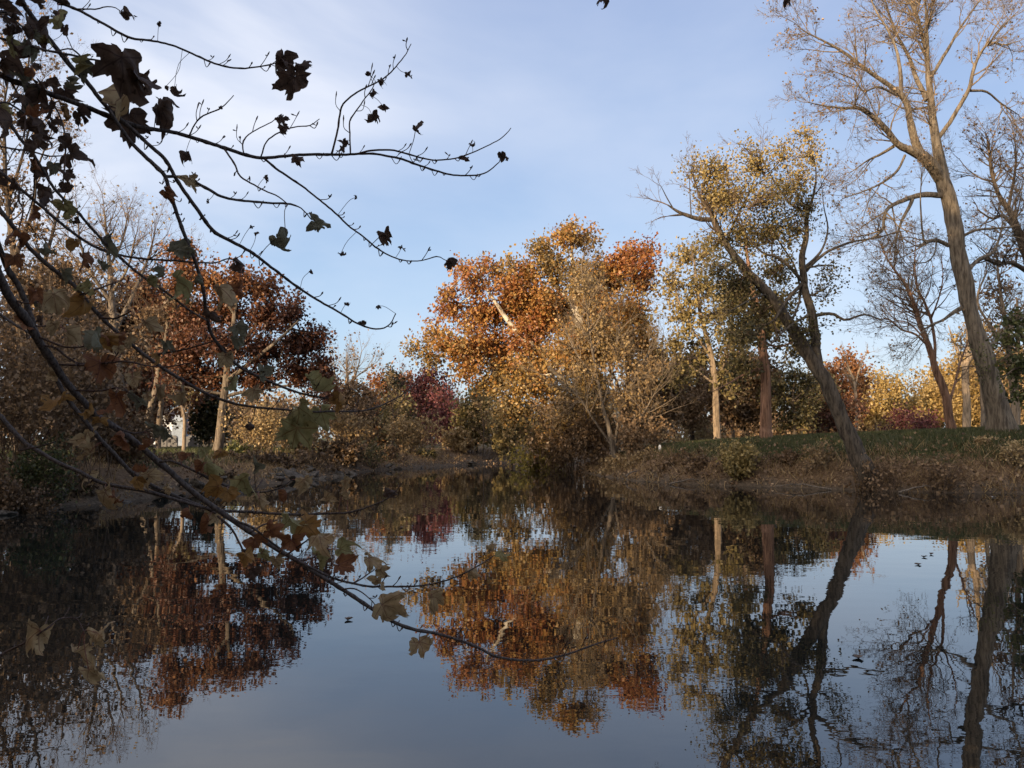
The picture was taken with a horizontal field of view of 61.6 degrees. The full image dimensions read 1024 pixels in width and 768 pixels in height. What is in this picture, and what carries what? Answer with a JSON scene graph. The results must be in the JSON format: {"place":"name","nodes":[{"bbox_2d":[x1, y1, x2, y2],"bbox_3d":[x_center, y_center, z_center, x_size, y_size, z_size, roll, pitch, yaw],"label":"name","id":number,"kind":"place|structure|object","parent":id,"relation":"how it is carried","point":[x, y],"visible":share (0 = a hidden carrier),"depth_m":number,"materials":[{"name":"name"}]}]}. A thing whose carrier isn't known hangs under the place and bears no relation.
{"place":"outdoors","nodes":[
{"label":"outdoors","id":0,"kind":"place"},
{"bbox_2d":[0,462,1023,767],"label":"river water","id":1,"kind":"structure","parent":0,"point":[742,624],"depth_m":8.06,"materials":[{"name":"blue liquid"}]},
{"bbox_2d":[0,433,1023,510],"bbox_3d":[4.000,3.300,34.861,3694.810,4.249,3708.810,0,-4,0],"label":"ground","id":2,"kind":"structure","parent":0,"point":[120,475],"depth_m":31.35,"materials":[{"name":"soil"}]},
{"bbox_2d":[0,463,61,514],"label":"dark brush","id":3,"kind":"object","parent":2,"relation":"on","point":[11,499],"visible":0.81,"depth_m":20.70,"materials":[{"name":"brown plant"}]},
{"bbox_2d":[0,427,102,510],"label":"green shrub","id":4,"kind":"object","parent":2,"relation":"on","point":[33,473],"visible":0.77,"depth_m":21.68,"materials":[{"name":"green plant"}]},
{"bbox_2d":[0,245,134,447],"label":"brown oak","id":5,"kind":"object","parent":2,"relation":"on","point":[72,291],"visible":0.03,"depth_m":52.76,"materials":[{"name":"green plant"}]},
{"bbox_2d":[0,241,140,496],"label":"thicket shrub","id":6,"kind":"object","parent":2,"relation":"on","point":[31,401],"visible":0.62,"depth_m":22.84,"materials":[{"name":"brown plant"}]},
{"bbox_2d":[40,467,100,497],"bbox_3d":[-12.408,2.770,23.902,1.729,0.938,1.815,3,-5,-40],"label":"dark brush","id":7,"kind":"object","parent":2,"relation":"on","point":[94,487],"visible":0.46,"depth_m":23.58,"materials":[{"name":"brown plant"}]},
{"bbox_2d":[0,0,169,451],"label":"bare crown tree","id":8,"kind":"object","parent":2,"relation":"on","point":[7,200],"visible":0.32,"depth_m":34.29,"materials":[{"name":"brown plant"}]},
{"bbox_2d":[0,293,198,477],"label":"thicket shrub","id":9,"kind":"object","parent":2,"relation":"on","point":[103,407],"visible":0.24,"depth_m":26.22,"materials":[{"name":"brown plant"}]},
{"bbox_2d":[3,163,214,418],"bbox_3d":[-23.908,-4.631,50.626,14.536,17.635,9.724,0,-4,0],"label":"bare crown tree","id":10,"kind":"object","parent":2,"relation":"on","point":[111,305],"visible":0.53,"depth_m":50.48,"materials":[{"name":"brown plant"}]},
{"bbox_2d":[76,401,175,467],"bbox_3d":[-13.748,1.693,30.222,3.471,2.562,3.633,0,-4,0],"label":"thicket shrub","id":11,"kind":"object","parent":2,"relation":"on","point":[133,452],"visible":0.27,"depth_m":29.62,"materials":[{"name":"brown plant"}]},
{"bbox_2d":[110,371,190,434],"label":"gold brown tree","id":12,"kind":"object","parent":2,"relation":"on","point":[169,422],"depth_m":58.95,"materials":[{"name":"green plant"}]},
{"bbox_2d":[82,251,223,446],"bbox_3d":[-23.062,-2.219,55.086,10.554,13.477,7.638,0,-4,0],"label":"brown oak","id":13,"kind":"object","parent":2,"relation":"on","point":[156,296],"visible":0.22,"depth_m":54.56,"materials":[{"name":"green plant"}]},
{"bbox_2d":[118,329,191,449],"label":"tree","id":14,"kind":"object","parent":2,"relation":"on","point":[160,413],"visible":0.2,"depth_m":47.88,"materials":[{"name":"beige plant"}]},
{"bbox_2d":[114,274,201,443],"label":"twin trunk tree","id":15,"kind":"object","parent":2,"relation":"on","point":[148,308],"visible":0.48,"depth_m":46.26,"materials":[{"name":"brown plant"}]},
{"bbox_2d":[143,452,183,462],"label":"dark brush","id":16,"kind":"object","parent":2,"relation":"on","point":[166,456],"visible":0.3,"depth_m":32.67,"materials":[{"name":"brown plant"}]},
{"bbox_2d":[152,382,199,451],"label":"forked small tree","id":17,"kind":"object","parent":2,"relation":"on","point":[184,417],"visible":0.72,"depth_m":43.94,"materials":[{"name":"beige plant"}]},
{"bbox_2d":[171,412,188,445],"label":"monument","id":18,"kind":"object","parent":2,"relation":"on","point":[177,432],"visible":0.33,"depth_m":77.39,"materials":[{"name":"stone"}]},
{"bbox_2d":[189,478,205,488],"bbox_3d":[-10.519,3.447,28.925,0.592,0.254,0.739,-20,-49,42],"label":"rock","id":19,"kind":"object","parent":2,"relation":"on","point":[197,483],"visible":0.7,"depth_m":28.73,"materials":[{"name":"stone"}]},
{"bbox_2d":[182,387,240,447],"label":"dark evergreen","id":20,"kind":"object","parent":2,"relation":"on","point":[204,419],"visible":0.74,"depth_m":57.34,"materials":[{"name":"green plant"}]},
{"bbox_2d":[199,460,236,482],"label":"dark brush","id":21,"kind":"object","parent":2,"relation":"on","point":[230,475],"visible":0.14,"depth_m":31.97,"materials":[{"name":"brown plant"}]},
{"bbox_2d":[224,439,249,452],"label":"green shrub","id":22,"kind":"object","parent":2,"relation":"on","point":[235,448],"visible":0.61,"depth_m":41.65,"materials":[{"name":"green plant"}]},
{"bbox_2d":[147,235,344,451],"bbox_3d":[-13.915,-2.124,44.943,10.505,12.068,5.609,0,-4,0],"label":"red oak tree","id":23,"kind":"object","parent":2,"relation":"on","point":[259,317],"visible":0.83,"depth_m":44.93,"materials":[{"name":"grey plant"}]},
{"bbox_2d":[224,448,282,466],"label":"dark brush","id":24,"kind":"object","parent":2,"relation":"on","point":[266,455],"visible":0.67,"depth_m":37.80,"materials":[{"name":"brown plant"}]},
{"bbox_2d":[216,395,303,453],"bbox_3d":[-12.337,1.974,42.802,4.018,3.505,3.741,3,-5,-40],"label":"gold shrub","id":25,"kind":"object","parent":2,"relation":"on","point":[269,426],"visible":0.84,"depth_m":42.48,"materials":[{"name":"beige plant"}]},
{"bbox_2d":[264,449,307,471],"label":"dark brush","id":26,"kind":"object","parent":2,"relation":"on","point":[283,459],"visible":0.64,"depth_m":38.63,"materials":[{"name":"brown plant"}]},
{"bbox_2d":[272,467,304,477],"bbox_3d":[-9.461,3.938,36.805,1.900,0.498,1.286,28,-9,-30],"label":"rock","id":27,"kind":"object","parent":2,"relation":"on","point":[288,473],"visible":0.54,"depth_m":36.28,"materials":[{"name":"stone"}]},
{"bbox_2d":[275,411,328,454],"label":"gold shrub","id":28,"kind":"object","parent":2,"relation":"on","point":[301,447],"visible":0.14,"depth_m":44.77,"materials":[{"name":"beige plant"}]},
{"bbox_2d":[290,441,350,473],"bbox_3d":[-9.254,3.517,40.616,2.739,1.988,2.882,-1,-4,22],"label":"dark brush","id":29,"kind":"object","parent":2,"relation":"on","point":[311,455],"visible":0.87,"depth_m":40.71,"materials":[{"name":"brown plant"}]},
{"bbox_2d":[303,375,351,446],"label":"sapling","id":30,"kind":"object","parent":2,"relation":"on","point":[321,402],"visible":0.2,"depth_m":52.04,"materials":[{"name":"brown plant"}]},
{"bbox_2d":[314,430,368,467],"bbox_3d":[-8.963,3.525,46.033,2.609,2.278,2.705,-1,-4,18],"label":"dark brush","id":31,"kind":"object","parent":2,"relation":"on","point":[339,448],"visible":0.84,"depth_m":45.58,"materials":[{"name":"brown plant"}]},
{"bbox_2d":[318,407,379,447],"bbox_3d":[-10.302,2.864,53.508,4.431,3.020,3.536,1,-4,-13],"label":"tan brush","id":32,"kind":"object","parent":2,"relation":"on","point":[336,425],"visible":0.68,"depth_m":53.45,"materials":[{"name":"brown plant"}]},
{"bbox_2d":[323,365,384,440],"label":"brown oak","id":33,"kind":"object","parent":2,"relation":"on","point":[366,393],"visible":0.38,"depth_m":75.79,"materials":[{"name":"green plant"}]},
{"bbox_2d":[324,329,390,405],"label":"grey bare tree","id":34,"kind":"object","parent":2,"relation":"on","point":[346,361],"visible":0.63,"depth_m":80.43,"materials":[{"name":"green plant"}]},
{"bbox_2d":[341,398,393,446],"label":"bush","id":35,"kind":"object","parent":2,"relation":"on","point":[364,414],"visible":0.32,"depth_m":67.65,"materials":[{"name":"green plant"}]},
{"bbox_2d":[356,435,399,467],"bbox_3d":[-7.895,3.934,48.836,3.103,2.146,2.643,0,-4,0],"label":"olive brush","id":36,"kind":"object","parent":2,"relation":"on","point":[369,453],"visible":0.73,"depth_m":48.63,"materials":[{"name":"green plant"}]},
{"bbox_2d":[361,361,410,443],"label":"orange tree","id":37,"kind":"object","parent":2,"relation":"on","point":[375,380],"visible":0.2,"depth_m":87.19,"materials":[{"name":"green plant"}]},
{"bbox_2d":[365,438,407,461],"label":"dark brush","id":38,"kind":"object","parent":2,"relation":"on","point":[391,454],"visible":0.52,"depth_m":52.64,"materials":[{"name":"brown plant"}]},
{"bbox_2d":[372,363,408,445],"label":"sapling","id":39,"kind":"object","parent":2,"relation":"on","point":[390,380],"visible":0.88,"depth_m":59.97,"materials":[{"name":"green plant"}]},
{"bbox_2d":[376,362,410,443],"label":"dark evergreen","id":40,"kind":"object","parent":2,"relation":"on","point":[397,381],"visible":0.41,"depth_m":83.60,"materials":[{"name":"green plant"}]},
{"bbox_2d":[0,0,790,684],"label":"maple tree","id":41,"kind":"object","parent":2,"relation":"on","point":[120,94],"visible":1,"depth_m":1.77,"materials":[{"name":"brown plant"}]},
{"bbox_2d":[367,388,424,446],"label":"olive tree","id":42,"kind":"object","parent":2,"relation":"on","point":[407,409],"visible":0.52,"depth_m":65.73,"materials":[{"name":"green plant"}]},
{"bbox_2d":[390,353,424,441],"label":"tree","id":43,"kind":"object","parent":2,"relation":"on","point":[409,376],"visible":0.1,"depth_m":91.83,"materials":[{"name":"brown plant"}]},
{"bbox_2d":[378,408,447,452],"bbox_3d":[-6.488,3.225,57.990,4.523,3.235,4.886,0,-4,0],"label":"tan brush","id":44,"kind":"object","parent":2,"relation":"on","point":[413,430],"visible":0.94,"depth_m":57.32,"materials":[{"name":"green plant"}]},
{"bbox_2d":[407,447,436,458],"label":"olive brush","id":45,"kind":"object","parent":2,"relation":"on","point":[428,452],"visible":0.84,"depth_m":56.68,"materials":[{"name":"green plant"}]},
{"bbox_2d":[406,357,461,444],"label":"maroon tree","id":46,"kind":"object","parent":2,"relation":"on","point":[425,401],"visible":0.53,"depth_m":85.63,"materials":[{"name":"red plant"}]},
{"bbox_2d":[420,381,471,445],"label":"pink tree","id":47,"kind":"object","parent":2,"relation":"on","point":[443,404],"visible":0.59,"depth_m":69.56,"materials":[{"name":"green plant"}]},
{"bbox_2d":[435,426,487,453],"bbox_3d":[-3.769,4.030,62.847,3.411,2.428,4.355,-2,-4,30],"label":"tan brush","id":48,"kind":"object","parent":2,"relation":"on","point":[462,441],"visible":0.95,"depth_m":62.16,"materials":[{"name":"brown plant"}]},
{"bbox_2d":[447,373,502,452],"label":"olive tree","id":49,"kind":"object","parent":2,"relation":"on","point":[462,420],"visible":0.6,"depth_m":63.23,"materials":[{"name":"green plant"}]},
{"bbox_2d":[467,390,496,458],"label":"sapling","id":50,"kind":"object","parent":2,"relation":"on","point":[485,414],"visible":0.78,"depth_m":61.89,"materials":[{"name":"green plant"}]},
{"bbox_2d":[0,379,1021,443],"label":"wood","id":51,"kind":"object","parent":2,"relation":"on","point":[234,409],"visible":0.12,"depth_m":111.88,"materials":[{"name":"brown plant"}]},
{"bbox_2d":[0,437,1023,499],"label":"dry weeds","id":52,"kind":"object","parent":2,"relation":"on","point":[670,449],"visible":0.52,"depth_m":32.40,"materials":[{"name":"beige plant"}]},
{"bbox_2d":[483,399,541,463],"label":"gold tree","id":53,"kind":"object","parent":2,"relation":"on","point":[498,442],"visible":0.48,"depth_m":59.51,"materials":[{"name":"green plant"}]},
{"bbox_2d":[3,426,1023,506],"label":"fallen leaves","id":54,"kind":"object","parent":2,"relation":"on","point":[671,468],"visible":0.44,"depth_m":32.58,"materials":[{"name":"brown plant"}]},
{"bbox_2d":[399,213,673,463],"bbox_3d":[1.304,-2.502,48.299,15.519,14.118,8.347,0,-4,0],"label":"sycamore tree","id":55,"kind":"object","parent":2,"relation":"on","point":[525,303],"visible":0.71,"depth_m":47.57,"materials":[{"name":"orange plant"}]},
{"bbox_2d":[503,431,570,469],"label":"yellow shrub","id":56,"kind":"object","parent":2,"relation":"on","point":[520,452],"visible":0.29,"depth_m":51.21,"materials":[{"name":"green plant"}]},
{"bbox_2d":[508,396,610,471],"bbox_3d":[2.672,2.623,48.043,6.132,6.328,6.297,-3,-5,44],"label":"bramble shrub","id":57,"kind":"object","parent":2,"relation":"on","point":[558,443],"visible":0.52,"depth_m":47.21,"materials":[{"name":"brown plant"}]},
{"bbox_2d":[557,372,588,470],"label":"sapling","id":58,"kind":"object","parent":2,"relation":"on","point":[573,423],"visible":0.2,"depth_m":46.80,"materials":[{"name":"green plant"}]},
{"bbox_2d":[554,402,634,472],"bbox_3d":[4.383,2.701,44.632,4.448,4.261,4.128,0,-4,0],"label":"bramble shrub","id":59,"kind":"object","parent":2,"relation":"on","point":[595,446],"visible":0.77,"depth_m":44.45,"materials":[{"name":"brown plant"}]},
{"bbox_2d":[510,230,703,457],"bbox_3d":[4.685,-1.988,42.801,9.947,12.440,5.879,0,-4,0],"label":"twiggy tree","id":60,"kind":"object","parent":2,"relation":"on","point":[623,351],"visible":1,"depth_m":43.03,"materials":[{"name":"brown plant"}]},
{"bbox_2d":[597,451,623,474],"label":"dry shrub","id":61,"kind":"object","parent":2,"relation":"on","point":[617,460],"visible":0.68,"depth_m":40.71,"materials":[{"name":"beige plant"}]},
{"bbox_2d":[613,325,662,440],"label":"orange trunk tree","id":62,"kind":"object","parent":2,"relation":"on","point":[645,394],"visible":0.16,"depth_m":49.87,"materials":[{"name":"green plant"}]},
{"bbox_2d":[622,445,659,470],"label":"dry shrub","id":63,"kind":"object","parent":2,"relation":"on","point":[641,455],"visible":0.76,"depth_m":38.86,"materials":[{"name":"beige plant"}]},
{"bbox_2d":[610,405,679,458],"bbox_3d":[5.896,2.435,42.031,4.261,2.691,2.865,-3,-5,42],"label":"bramble shrub","id":64,"kind":"object","parent":2,"relation":"on","point":[635,439],"visible":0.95,"depth_m":41.56,"materials":[{"name":"brown plant"}]},
{"bbox_2d":[613,341,695,442],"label":"shadow tree","id":65,"kind":"object","parent":2,"relation":"on","point":[676,402],"visible":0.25,"depth_m":54.58,"materials":[{"name":"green plant"}]},
{"bbox_2d":[653,447,691,472],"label":"dry shrub","id":66,"kind":"object","parent":2,"relation":"on","point":[664,464],"visible":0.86,"depth_m":35.72,"materials":[{"name":"brown plant"}]},
{"bbox_2d":[664,340,725,440],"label":"brown oak","id":67,"kind":"object","parent":2,"relation":"on","point":[693,419],"visible":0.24,"depth_m":59.07,"materials":[{"name":"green plant"}]},
{"bbox_2d":[661,411,730,442],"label":"dogwood shrub","id":68,"kind":"object","parent":2,"relation":"on","point":[697,433],"visible":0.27,"depth_m":61.05,"materials":[{"name":"beige plant"}]},
{"bbox_2d":[676,446,719,483],"bbox_3d":[7.478,3.261,34.276,1.778,1.584,1.539,-1,-4,15],"label":"dark brush","id":69,"kind":"object","parent":2,"relation":"on","point":[699,462],"visible":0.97,"depth_m":34.18,"materials":[{"name":"brown plant"}]},
{"bbox_2d":[640,231,758,439],"bbox_3d":[10.251,-2.358,46.299,6.828,11.676,4.417,0,-4,0],"label":"slender tree","id":70,"kind":"object","parent":2,"relation":"on","point":[683,315],"visible":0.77,"depth_m":45.92,"materials":[{"name":"beige plant"}]},
{"bbox_2d":[709,433,765,481],"bbox_3d":[8.701,2.842,32.845,2.194,1.960,1.833,0,-4,0],"label":"leafy shrub","id":71,"kind":"object","parent":2,"relation":"on","point":[737,460],"visible":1,"depth_m":32.52,"materials":[{"name":"green plant"}]},
{"bbox_2d":[705,347,773,437],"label":"russet oak","id":72,"kind":"object","parent":2,"relation":"on","point":[733,434],"visible":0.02,"depth_m":69.86,"materials":[{"name":"brown plant"}]},
{"bbox_2d":[689,348,793,436],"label":"brown oak","id":73,"kind":"object","parent":2,"relation":"on","point":[746,410],"visible":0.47,"depth_m":55.27,"materials":[{"name":"olive gold leaf"},{"name":"brown twig"},{"name":"pale tan bark"}]},
{"bbox_2d":[712,246,821,437],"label":"red trunk tree","id":74,"kind":"object","parent":2,"relation":"on","point":[745,371],"visible":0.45,"depth_m":37.89,"materials":[{"name":"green plant"}]},
{"bbox_2d":[628,103,939,490],"bbox_3d":[10.042,-3.268,31.090,12.130,14.987,6.465,0,-4,0],"label":"leaning tree","id":75,"kind":"object","parent":2,"relation":"on","point":[716,203],"visible":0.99,"depth_m":30.21,"materials":[{"name":"yellow plant"}]},
{"bbox_2d":[767,446,802,466],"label":"dark brush","id":76,"kind":"object","parent":2,"relation":"on","point":[786,457],"visible":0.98,"depth_m":32.76,"materials":[{"name":"brown plant"}]},
{"bbox_2d":[753,360,836,434],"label":"dark oak","id":77,"kind":"object","parent":2,"relation":"on","point":[793,396],"visible":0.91,"depth_m":53.81,"materials":[{"name":"green plant"}]},
{"bbox_2d":[798,440,845,472],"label":"dry shrub","id":78,"kind":"object","parent":2,"relation":"on","point":[820,457],"visible":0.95,"depth_m":31.79,"materials":[{"name":"beige plant"}]},
{"bbox_2d":[795,361,853,433],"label":"olive oak","id":79,"kind":"object","parent":2,"relation":"on","point":[822,393],"visible":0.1,"depth_m":63.55,"materials":[{"name":"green plant"}]},
{"bbox_2d":[784,385,879,433],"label":"maroon tree","id":80,"kind":"object","parent":2,"relation":"on","point":[829,421],"visible":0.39,"depth_m":57.59,"materials":[{"name":"red plant"}]},
{"bbox_2d":[823,342,882,429],"bbox_3d":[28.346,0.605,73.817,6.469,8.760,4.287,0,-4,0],"label":"red tree","id":81,"kind":"object","parent":2,"relation":"on","point":[854,369],"visible":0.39,"depth_m":73.53,"materials":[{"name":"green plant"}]},
{"bbox_2d":[842,442,909,492],"bbox_3d":[12.440,3.010,29.420,2.165,2.098,2.036,-2,-4,26],"label":"dry shrub","id":82,"kind":"object","parent":2,"relation":"on","point":[881,480],"visible":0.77,"depth_m":29.22,"materials":[{"name":"brown plant"}]},
{"bbox_2d":[850,363,917,431],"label":"golden tree","id":83,"kind":"object","parent":2,"relation":"on","point":[883,396],"visible":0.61,"depth_m":95.33,"materials":[{"name":"yellow plant"}]},
{"bbox_2d":[755,0,1023,431],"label":"bare oak tree","id":84,"kind":"object","parent":2,"relation":"on","point":[998,413],"visible":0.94,"depth_m":33.85,"materials":[{"name":"brown plant"}]},
{"bbox_2d":[878,402,923,430],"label":"purple bush","id":85,"kind":"object","parent":2,"relation":"on","point":[898,418],"visible":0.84,"depth_m":65.75,"materials":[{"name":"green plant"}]},
{"bbox_2d":[879,387,938,429],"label":"golden tree","id":86,"kind":"object","parent":2,"relation":"on","point":[919,402],"visible":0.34,"depth_m":99.59,"materials":[{"name":"yellow plant"}]},
{"bbox_2d":[830,204,1007,428],"bbox_3d":[17.909,-2.894,37.609,8.732,10.458,5.234,0,-4,0],"label":"thin bare tree","id":87,"kind":"object","parent":2,"relation":"on","point":[946,395],"visible":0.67,"depth_m":37.22,"materials":[{"name":"brown plant"}]},
{"bbox_2d":[904,404,943,428],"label":"red bush","id":88,"kind":"object","parent":2,"relation":"on","point":[923,422],"visible":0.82,"depth_m":63.82,"materials":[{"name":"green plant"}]},
{"bbox_2d":[902,345,975,427],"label":"golden tree","id":89,"kind":"object","parent":2,"relation":"on","point":[948,373],"visible":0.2,"depth_m":108.19,"materials":[{"name":"yellow plant"}]},
{"bbox_2d":[907,374,973,428],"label":"golden tree","id":90,"kind":"object","parent":2,"relation":"on","point":[930,393],"visible":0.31,"depth_m":103.30,"materials":[{"name":"yellow plant"}]},
{"bbox_2d":[888,444,997,492],"bbox_3d":[14.503,3.003,29.075,2.616,1.948,2.424,0,-4,-8],"label":"dry shrub","id":91,"kind":"object","parent":2,"relation":"on","point":[936,475],"visible":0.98,"depth_m":28.62,"materials":[{"name":"brown plant"}]},
{"bbox_2d":[913,95,1023,289],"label":"edge tree","id":92,"kind":"object","parent":2,"relation":"on","point":[1013,178],"visible":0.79,"depth_m":37.38,"materials":[{"name":"brown plant"}]},
{"bbox_2d":[946,315,991,426],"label":"woodland tree","id":93,"kind":"object","parent":2,"relation":"on","point":[966,417],"visible":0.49,"depth_m":57.98,"materials":[{"name":"beige plant"}]},
{"bbox_2d":[934,368,1008,427],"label":"golden tree","id":94,"kind":"object","parent":2,"relation":"on","point":[957,407],"visible":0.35,"depth_m":97.34,"materials":[{"name":"yellow plant"}]},
{"bbox_2d":[958,318,1003,426],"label":"woodland tree","id":95,"kind":"object","parent":2,"relation":"on","point":[982,419],"visible":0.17,"depth_m":60.94,"materials":[{"name":"brown plant"}]},
{"bbox_2d":[970,435,992,444],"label":"straw tuft","id":96,"kind":"object","parent":2,"relation":"on","point":[977,439],"visible":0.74,"depth_m":30.77,"materials":[{"name":"beige plant"}]},
{"bbox_2d":[968,234,1023,424],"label":"rusty tree","id":97,"kind":"object","parent":2,"relation":"on","point":[997,290],"visible":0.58,"depth_m":44.21,"materials":[{"name":"beige plant"}]},
{"bbox_2d":[985,304,1023,408],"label":"green leaf tree","id":98,"kind":"object","parent":2,"relation":"on","point":[1017,366],"visible":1,"depth_m":31.00,"materials":[{"name":"green plant"}]},
{"bbox_2d":[993,436,1023,475],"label":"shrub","id":99,"kind":"object","parent":2,"relation":"on","point":[1015,451],"visible":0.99,"depth_m":29.34,"materials":[{"name":"beige plant"}]},
{"bbox_2d":[996,299,1023,424],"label":"woodland tree","id":100,"kind":"object","parent":2,"relation":"on","point":[1019,409],"visible":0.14,"depth_m":63.80,"materials":[{"name":"grey plant"}]},
{"bbox_2d":[1001,374,1023,424],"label":"golden tree","id":101,"kind":"object","parent":2,"relation":"on","point":[1022,411],"visible":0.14,"depth_m":94.09,"materials":[{"name":"yellow plant"}]},
{"bbox_2d":[0,425,1023,467],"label":"grass","id":102,"kind":"structure","parent":0,"point":[924,434],"depth_m":33.75,"materials":[{"name":"green plant"}]},
{"bbox_2d":[0,0,1023,437],"label":"sky","id":103,"kind":"structure","parent":0,"point":[588,95],"materials":[{"name":"blue"}]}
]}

